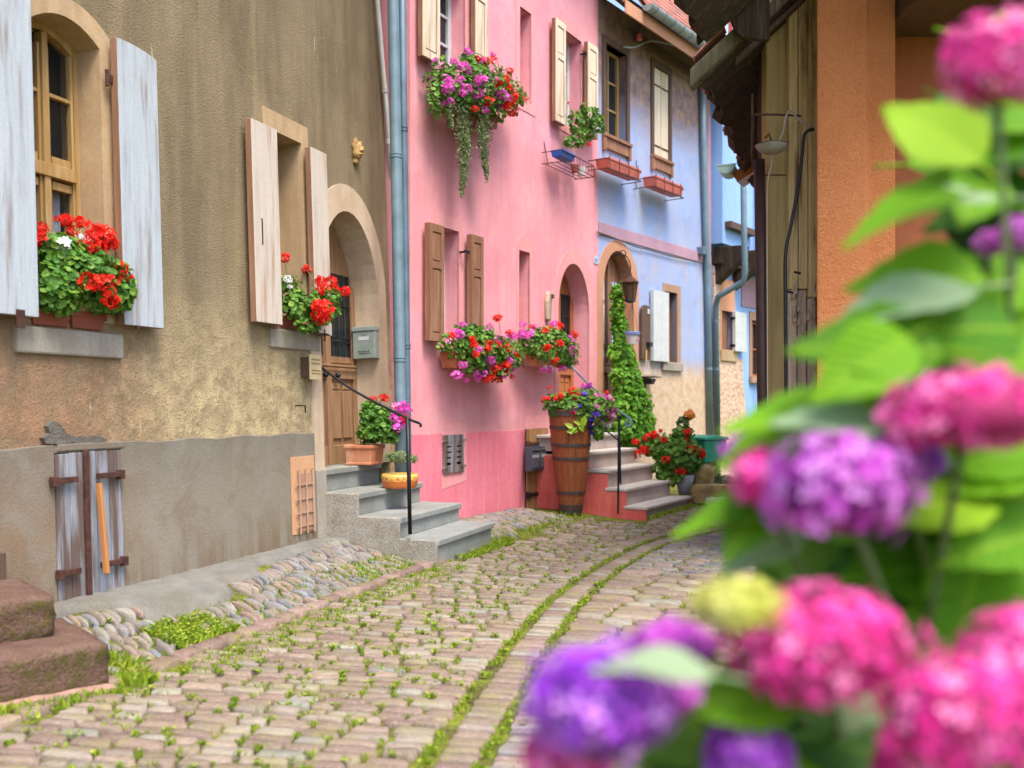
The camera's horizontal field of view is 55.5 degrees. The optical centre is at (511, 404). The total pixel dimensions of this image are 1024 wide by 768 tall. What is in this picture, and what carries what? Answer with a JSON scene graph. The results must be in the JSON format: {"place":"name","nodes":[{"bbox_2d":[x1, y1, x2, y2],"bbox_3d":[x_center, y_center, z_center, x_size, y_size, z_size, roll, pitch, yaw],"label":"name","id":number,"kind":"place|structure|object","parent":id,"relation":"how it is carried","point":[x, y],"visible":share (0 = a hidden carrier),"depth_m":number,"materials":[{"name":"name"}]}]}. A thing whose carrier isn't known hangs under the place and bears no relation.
{"place":"outdoors","nodes":[
{"label":"outdoors","id":0,"kind":"place"},
{"bbox_2d":[0,504,755,767],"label":"cobbled street","id":1,"kind":"structure","parent":0,"point":[484,715],"depth_m":4.83,"materials":[{"name":"beige stone"}]},
{"bbox_2d":[686,483,730,502],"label":"stone block","id":2,"kind":"structure","parent":1,"relation":"on","point":[700,493],"depth_m":12.40,"materials":[{"name":"brown stone"}]},
{"bbox_2d":[691,465,714,483],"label":"stone block","id":3,"kind":"structure","parent":2,"relation":"on","point":[705,475],"depth_m":12.77,"materials":[{"name":"brown stone"}]},
{"bbox_2d":[692,434,728,474],"bbox_3d":[2.713,0.872,13.600,0.494,0.896,0.420,0,0,-35],"label":"flower pot","id":4,"kind":"object","parent":3,"relation":"on","point":[709,444],"visible":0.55,"depth_m":13.42,"materials":[{"name":"plastic"}]},
{"bbox_2d":[0,484,756,767],"bbox_3d":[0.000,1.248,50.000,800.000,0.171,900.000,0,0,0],"label":"ground","id":5,"kind":"structure","parent":0,"point":[451,727],"depth_m":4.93,"materials":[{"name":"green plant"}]},
{"bbox_2d":[0,578,114,709],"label":"sandstone steps","id":6,"kind":"structure","parent":5,"relation":"on","point":[45,652],"depth_m":4.44,"materials":[{"name":"stone"}]},
{"bbox_2d":[0,0,394,602],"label":"tan house","id":7,"kind":"structure","parent":5,"relation":"on","point":[196,155],"depth_m":6.70,"materials":[{"name":"beige paint"}]},
{"bbox_2d":[31,19,82,310],"bbox_3d":[-2.791,-1.393,5.800,0.085,1.780,0.529,-2,-1,20],"label":"window","id":8,"kind":"structure","parent":7,"relation":"in","point":[48,169],"depth_m":5.82,"materials":[{"name":"paint"}]},
{"bbox_2d":[31,212,137,330],"bbox_3d":[-2.532,-0.790,5.701,0.420,0.678,0.737,-2,-1,20],"label":"flower box","id":9,"kind":"object","parent":7,"relation":"on","point":[75,273],"visible":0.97,"depth_m":5.62,"materials":[{"name":"green plant"}]},
{"bbox_2d":[49,449,128,601],"bbox_3d":[-2.500,0.714,5.746,0.080,0.895,0.582,-2,-1,20],"label":"cellar door","id":10,"kind":"structure","parent":7,"relation":"in","point":[79,572],"depth_m":5.71,"materials":[{"name":"grey wood"}]},
{"bbox_2d":[95,483,109,573],"bbox_3d":[-2.426,0.734,5.766,0.034,0.535,0.024,-7,-2,19],"label":"wooden batten","id":11,"kind":"object","parent":10,"relation":"attached to","point":[102,528],"visible":1,"depth_m":5.76,"materials":[{"name":"orange wood"}]},
{"bbox_2d":[300,354,320,379],"bbox_3d":[-1.679,-0.309,8.111,0.102,0.207,0.171,-2,-1,20],"label":"mailbox","id":12,"kind":"object","parent":7,"relation":"attached to","point":[310,365],"visible":1,"depth_m":8.05,"materials":[{"name":"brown wood"}]},
{"bbox_2d":[279,252,350,334],"bbox_3d":[-1.648,-0.889,7.999,0.551,0.680,0.799,-2,-1,20],"label":"flower box","id":13,"kind":"object","parent":7,"relation":"attached to","point":[312,312],"visible":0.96,"depth_m":7.82,"materials":[{"name":"green plant"}]},
{"bbox_2d":[321,225,358,465],"bbox_3d":[-1.706,-0.588,8.963,0.140,2.294,1.097,-2,-1,20],"label":"door","id":14,"kind":"structure","parent":7,"relation":"in","point":[340,404],"depth_m":9.20,"materials":[{"name":"brown wood"}]},
{"bbox_2d":[351,138,363,163],"bbox_3d":[-1.433,-2.354,9.044,0.122,0.227,0.130,-2,-1,20],"label":"carved stone head","id":15,"kind":"object","parent":7,"relation":"attached to","point":[357,150],"visible":1,"depth_m":9.01},
{"bbox_2d":[351,326,378,359],"bbox_3d":[-1.412,-0.595,9.387,0.250,0.310,0.103,-2,-1,20],"label":"mailbox","id":16,"kind":"object","parent":7,"relation":"attached to","point":[365,342],"visible":1,"depth_m":9.35,"materials":[{"name":"green metal"}]},
{"bbox_2d":[54,536,349,620],"bbox_3d":[-2.109,1.187,6.050,0.579,0.152,4.580,0,0,20],"label":"pavement apron","id":17,"kind":"object","parent":5,"relation":"on","point":[173,594],"visible":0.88,"depth_m":6.07,"materials":[{"name":"concrete"}]},
{"bbox_2d":[60,507,565,673],"bbox_3d":[-1.048,1.237,8.037,1.030,0.232,7.029,0,0,22],"label":"pebble gutter","id":18,"kind":"object","parent":5,"relation":"on","point":[116,630],"visible":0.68,"depth_m":6.56,"materials":[{"name":"grey stone"}]},
{"bbox_2d":[322,463,493,565],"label":"tan steps","id":19,"kind":"structure","parent":5,"relation":"on","point":[365,507],"depth_m":8.36,"materials":[{"name":"stone"}]},
{"bbox_2d":[322,367,421,533],"bbox_3d":[-1.187,0.371,8.169,0.997,1.394,0.046,0,0,24],"label":"handrail","id":20,"kind":"object","parent":19,"relation":"on","point":[408,461],"visible":0.99,"depth_m":8.01,"materials":[{"name":"black metal"}]},
{"bbox_2d":[343,393,412,465],"bbox_3d":[-1.220,0.224,8.907,0.572,0.658,0.347,0,0,20],"label":"flower pot","id":21,"kind":"object","parent":19,"relation":"on","point":[377,423],"visible":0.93,"depth_m":8.84,"materials":[{"name":"ceramic"}]},
{"bbox_2d":[381,450,417,488],"bbox_3d":[-1.008,0.579,8.750,0.334,0.335,0.334,0,0,0],"label":"flower bowl","id":22,"kind":"object","parent":19,"relation":"on","point":[396,480],"visible":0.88,"depth_m":8.66,"materials":[{"name":"orange ceramic"}]},
{"bbox_2d":[380,0,597,518],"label":"pink house","id":23,"kind":"structure","parent":5,"relation":"on","point":[513,240],"depth_m":10.83,"materials":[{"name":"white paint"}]},
{"bbox_2d":[444,233,444,332],"bbox_3d":[-0.821,-1.236,10.260,0.060,1.186,0.334,0,0,29],"label":"window","id":24,"kind":"structure","parent":23,"relation":"in","point":[444,233],"depth_m":10.38,"materials":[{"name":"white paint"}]},
{"bbox_2d":[439,0,450,68],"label":"window","id":25,"kind":"structure","parent":23,"relation":"in","point":[445,5],"depth_m":10.45,"materials":[{"name":"white paint"}]},
{"bbox_2d":[421,47,528,198],"bbox_3d":[-0.320,-2.928,10.252,0.449,1.705,1.872,0,0,29],"label":"flower box","id":26,"kind":"object","parent":23,"relation":"attached to","point":[464,106],"visible":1,"depth_m":9.97,"materials":[{"name":"multicoloured plant"}]},
{"bbox_2d":[435,314,525,382],"bbox_3d":[-0.316,-0.598,10.231,0.448,0.764,1.570,0,0,29],"label":"flower box","id":27,"kind":"object","parent":23,"relation":"attached to","point":[469,353],"visible":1,"depth_m":10.04,"materials":[{"name":"ceramic"}]},
{"bbox_2d":[525,446,539,470],"bbox_3d":[0.246,0.645,11.567,0.094,0.289,0.224,0,0,29],"label":"mailbox","id":28,"kind":"object","parent":23,"relation":"attached to","point":[532,458],"visible":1,"depth_m":11.49,"materials":[{"name":"metal"}]},
{"bbox_2d":[532,448,539,467],"bbox_3d":[0.282,0.637,11.547,0.006,0.234,0.199,0,0,29],"label":"door","id":29,"kind":"structure","parent":28,"relation":"in","point":[535,461],"depth_m":11.55,"materials":[{"name":"grey metal"}]},
{"bbox_2d":[525,428,547,508],"bbox_3d":[0.319,0.794,11.813,0.070,1.005,0.618,0,0,29],"label":"cellar door","id":30,"kind":"structure","parent":23,"relation":"in","point":[531,439],"depth_m":11.66,"materials":[{"name":"brown wood"}]},
{"bbox_2d":[540,446,548,469],"bbox_3d":[0.359,0.645,11.769,0.094,0.289,0.224,0,0,29],"label":"mailbox","id":31,"kind":"object","parent":23,"relation":"attached to","point":[543,452],"visible":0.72,"depth_m":11.69,"materials":[{"name":"metal"}]},
{"bbox_2d":[541,448,548,466],"bbox_3d":[0.395,0.637,11.749,0.006,0.234,0.199,0,0,29],"label":"door","id":32,"kind":"structure","parent":31,"relation":"in","point":[542,452],"depth_m":11.69,"materials":[{"name":"grey metal"}]},
{"bbox_2d":[516,320,580,372],"bbox_3d":[0.475,-0.693,11.678,0.414,0.645,1.555,0,0,29],"label":"flower box","id":33,"kind":"object","parent":23,"relation":"attached to","point":[549,355],"visible":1,"depth_m":11.48,"materials":[{"name":"ceramic"}]},
{"bbox_2d":[545,291,553,320],"bbox_3d":[0.465,-1.222,12.059,0.075,0.363,0.125,0,0,29],"label":"driftwood ornament","id":34,"kind":"object","parent":23,"relation":"attached to","point":[548,305],"visible":1,"depth_m":12.02,"materials":[{"name":"beige wood"}]},
{"bbox_2d":[559,274,572,407],"bbox_3d":[0.595,-0.729,12.889,0.100,2.198,0.926,0,0,29],"label":"door","id":35,"kind":"structure","parent":23,"relation":"in","point":[565,301],"depth_m":13.09,"materials":[{"name":"orange wood"}]},
{"bbox_2d":[566,42,568,125],"bbox_3d":[0.625,-4.217,12.843,0.060,1.220,0.495,0,0,29],"label":"window","id":36,"kind":"structure","parent":23,"relation":"in","point":[567,45],"depth_m":13.00,"materials":[{"name":"white paint"}]},
{"bbox_2d":[541,101,604,179],"bbox_3d":[0.847,-3.439,12.514,0.319,0.997,1.514,0,0,29],"label":"flower box","id":37,"kind":"object","parent":23,"relation":"attached to","point":[564,155],"visible":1,"depth_m":12.40,"materials":[{"name":"green plant"}]},
{"bbox_2d":[594,256,597,264],"bbox_3d":[1.158,-1.984,13.370,0.011,0.110,0.140,0,0,29],"label":"number plate","id":38,"kind":"object","parent":23,"relation":"attached to","point":[595,259],"visible":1,"depth_m":13.35,"materials":[{"name":"metal"}]},
{"bbox_2d":[541,382,619,513],"bbox_3d":[0.781,0.496,11.226,0.924,1.516,0.559,0,0,0],"label":"barrel","id":39,"kind":"object","parent":5,"relation":"on","point":[570,455],"depth_m":11.08,"materials":[{"name":"brown wood"}]},
{"bbox_2d":[537,432,693,520],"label":"pink steps","id":40,"kind":"structure","parent":5,"relation":"on","point":[642,493],"depth_m":11.70,"materials":[{"name":"stone"}]},
{"bbox_2d":[570,365,632,513],"bbox_3d":[1.059,0.385,11.529,0.174,1.735,1.082,0,0,-31],"label":"handrail","id":41,"kind":"object","parent":40,"relation":"on","point":[618,440],"visible":0.77,"depth_m":11.12,"materials":[{"name":"black metal"}]},
{"bbox_2d":[606,281,656,449],"bbox_3d":[1.669,-0.152,13.613,0.566,3.146,1.298,0,0,36],"label":"climbing vine","id":42,"kind":"object","parent":5,"relation":"on","point":[628,390],"visible":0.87,"depth_m":13.44,"materials":[{"name":"green plant"}]},
{"bbox_2d":[597,0,713,478],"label":"blue house","id":43,"kind":"structure","parent":5,"relation":"on","point":[654,110],"depth_m":14.83,"materials":[{"name":"paint"}]},
{"bbox_2d":[607,51,618,137],"bbox_3d":[1.356,-4.413,13.914,0.060,1.273,0.601,0,0,36],"label":"window","id":44,"kind":"structure","parent":43,"relation":"in","point":[612,60],"depth_m":14.06,"materials":[{"name":"paint"}]},
{"bbox_2d":[603,256,622,430],"bbox_3d":[1.370,-0.851,14.002,0.100,2.642,0.869,0,0,36],"label":"door","id":45,"kind":"structure","parent":43,"relation":"in","point":[611,277],"depth_m":13.96,"materials":[{"name":"brown wood"}]},
{"bbox_2d":[588,154,641,184],"bbox_3d":[1.430,-3.367,13.494,0.331,0.450,1.017,0,0,36],"label":"window trough","id":46,"kind":"object","parent":43,"relation":"attached to","point":[617,168],"depth_m":13.36,"materials":[{"name":"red plastic"}]},
{"bbox_2d":[609,250,638,302],"bbox_3d":[1.536,-1.777,13.539,0.458,0.746,0.240,0,0,36],"label":"wall lantern","id":47,"kind":"object","parent":43,"relation":"attached to","point":[630,282],"depth_m":13.42,"materials":[{"name":"metal"}]},
{"bbox_2d":[624,302,639,343],"bbox_3d":[1.646,-1.111,13.306,0.224,0.571,0.224,0,0,36],"label":"hanging pot","id":48,"kind":"object","parent":47,"relation":"hanging from","point":[632,337],"visible":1,"depth_m":13.24,"materials":[{"name":"white ceramic"}]},
{"bbox_2d":[627,27,642,40],"bbox_3d":[1.771,-5.348,14.044,0.246,0.216,0.090,0,0,36],"label":"insulator","id":49,"kind":"object","parent":43,"relation":"attached to","point":[639,35],"visible":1,"depth_m":13.98,"materials":[{"name":"brown ceramic"}]},
{"bbox_2d":[640,305,652,365],"bbox_3d":[2.006,-1.023,14.464,0.085,0.917,0.275,0,0,36],"label":"wooden paddle","id":50,"kind":"object","parent":43,"relation":"attached to","point":[646,344],"visible":1,"depth_m":14.45,"materials":[{"name":"brown wood"}]},
{"bbox_2d":[597,231,698,261],"bbox_3d":[2.119,-2.341,14.683,0.023,0.072,3.261,0,0,36],"label":"cable","id":51,"kind":"object","parent":43,"relation":"attached to","point":[644,248],"visible":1,"depth_m":14.44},
{"bbox_2d":[623,40,672,47],"bbox_3d":[2.430,-5.345,14.711,0.042,0.554,2.455,0,0,43],"label":"cable","id":52,"kind":"object","parent":43,"relation":"attached to","point":[647,42],"visible":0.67,"depth_m":14.25,"materials":[{"name":"metal"}]},
{"bbox_2d":[641,374,661,406],"bbox_3d":[2.063,-0.207,14.472,0.220,0.480,0.314,0,0,36],"label":"stone shelf","id":53,"kind":"object","parent":43,"relation":"attached to","point":[648,379],"visible":0.84,"depth_m":14.41,"materials":[{"name":"stone"}]},
{"bbox_2d":[634,160,683,200],"bbox_3d":[2.221,-3.367,14.597,0.331,0.450,1.052,0,0,36],"label":"window trough","id":54,"kind":"object","parent":43,"relation":"attached to","point":[663,186],"depth_m":14.46,"materials":[{"name":"red plastic"}]},
{"bbox_2d":[631,425,705,494],"bbox_3d":[2.033,0.715,12.652,0.996,0.909,0.576,0,0,0],"label":"geranium","id":55,"kind":"object","parent":5,"relation":"on","point":[677,459],"visible":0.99,"depth_m":12.55,"materials":[{"name":"green plant"}]},
{"bbox_2d":[675,408,695,437],"bbox_3d":[2.304,0.605,13.006,0.331,1.116,0.180,0,0,0],"label":"apricot rose","id":56,"kind":"object","parent":5,"relation":"on","point":[688,416],"visible":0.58,"depth_m":12.97,"materials":[{"name":"orange plant"}]},
{"bbox_2d":[705,497,715,505],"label":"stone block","id":57,"kind":"structure","parent":5,"relation":"on","point":[709,499],"depth_m":12.30,"materials":[{"name":"stone"}]},
{"bbox_2d":[710,458,732,483],"bbox_3d":[2.850,0.944,13.105,0.415,0.465,0.252,0,0,0],"label":"ivy plant","id":58,"kind":"object","parent":5,"relation":"on","point":[720,479],"visible":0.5,"depth_m":13.05,"materials":[{"name":"green plant"}]},
{"bbox_2d":[711,103,756,476],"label":"light blue house","id":59,"kind":"structure","parent":5,"relation":"on","point":[733,326],"depth_m":16.83,"materials":[{"name":"paint"}]},
{"bbox_2d":[752,321,756,375],"bbox_3d":[4.498,-1.039,18.274,0.060,1.039,0.634,0,0,36],"label":"window","id":60,"kind":"structure","parent":59,"relation":"in","point":[754,359],"depth_m":18.37,"materials":[{"name":"orange wood"}]},
{"bbox_2d":[725,22,754,276],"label":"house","id":61,"kind":"structure","parent":5,"relation":"on","point":[728,27],"depth_m":20.50,"materials":[{"name":"white paint"}]},
{"bbox_2d":[690,0,816,406],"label":"timber barn","id":62,"kind":"structure","parent":5,"relation":"on","point":[737,79],"depth_m":8.11,"materials":[{"name":"wood"}]},
{"bbox_2d":[754,113,800,154],"bbox_3d":[2.163,-2.196,7.850,0.410,0.353,0.270,0,0,0],"label":"street lamp","id":63,"kind":"object","parent":62,"relation":"attached to","point":[772,147],"visible":0.99,"depth_m":7.80,"materials":[{"name":"white metal"}]},
{"bbox_2d":[766,154,771,401],"bbox_3d":[2.077,-0.485,7.850,0.048,3.202,0.010,0,0,0],"label":"cable","id":64,"kind":"object","parent":63,"relation":"hanging from","point":[767,266],"visible":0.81,"depth_m":7.85,"materials":[{"name":"grey metal"}]},
{"bbox_2d":[778,110,812,139],"bbox_3d":[2.263,-2.239,7.850,0.339,0.281,0.018,0,0,0],"label":"cable","id":65,"kind":"object","parent":63,"relation":"hanging from","point":[797,118],"visible":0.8,"depth_m":7.84,"materials":[{"name":"grey plastic"}]},
{"bbox_2d":[783,127,814,392],"bbox_3d":[2.316,-0.559,7.850,0.251,3.350,0.028,0,0,0],"label":"cable","id":66,"kind":"object","parent":62,"relation":"hanging from","point":[785,255],"visible":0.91,"depth_m":7.84,"materials":[{"name":"black metal"}]},
{"bbox_2d":[515,5,1023,767],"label":"hydrangea bush","id":67,"kind":"object","parent":5,"relation":"on","point":[867,507],"visible":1,"depth_m":1.05,"materials":[{"name":"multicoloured plant"}]},
{"bbox_2d":[608,0,641,11],"label":"sky","id":68,"kind":"structure","parent":0,"point":[614,2],"materials":[{"name":"white"}]},
{"bbox_2d":[674,0,1023,380],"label":"orange house","id":69,"kind":"structure","parent":0,"point":[873,56],"depth_m":7.60,"materials":[{"name":"brown paint"}]}
]}

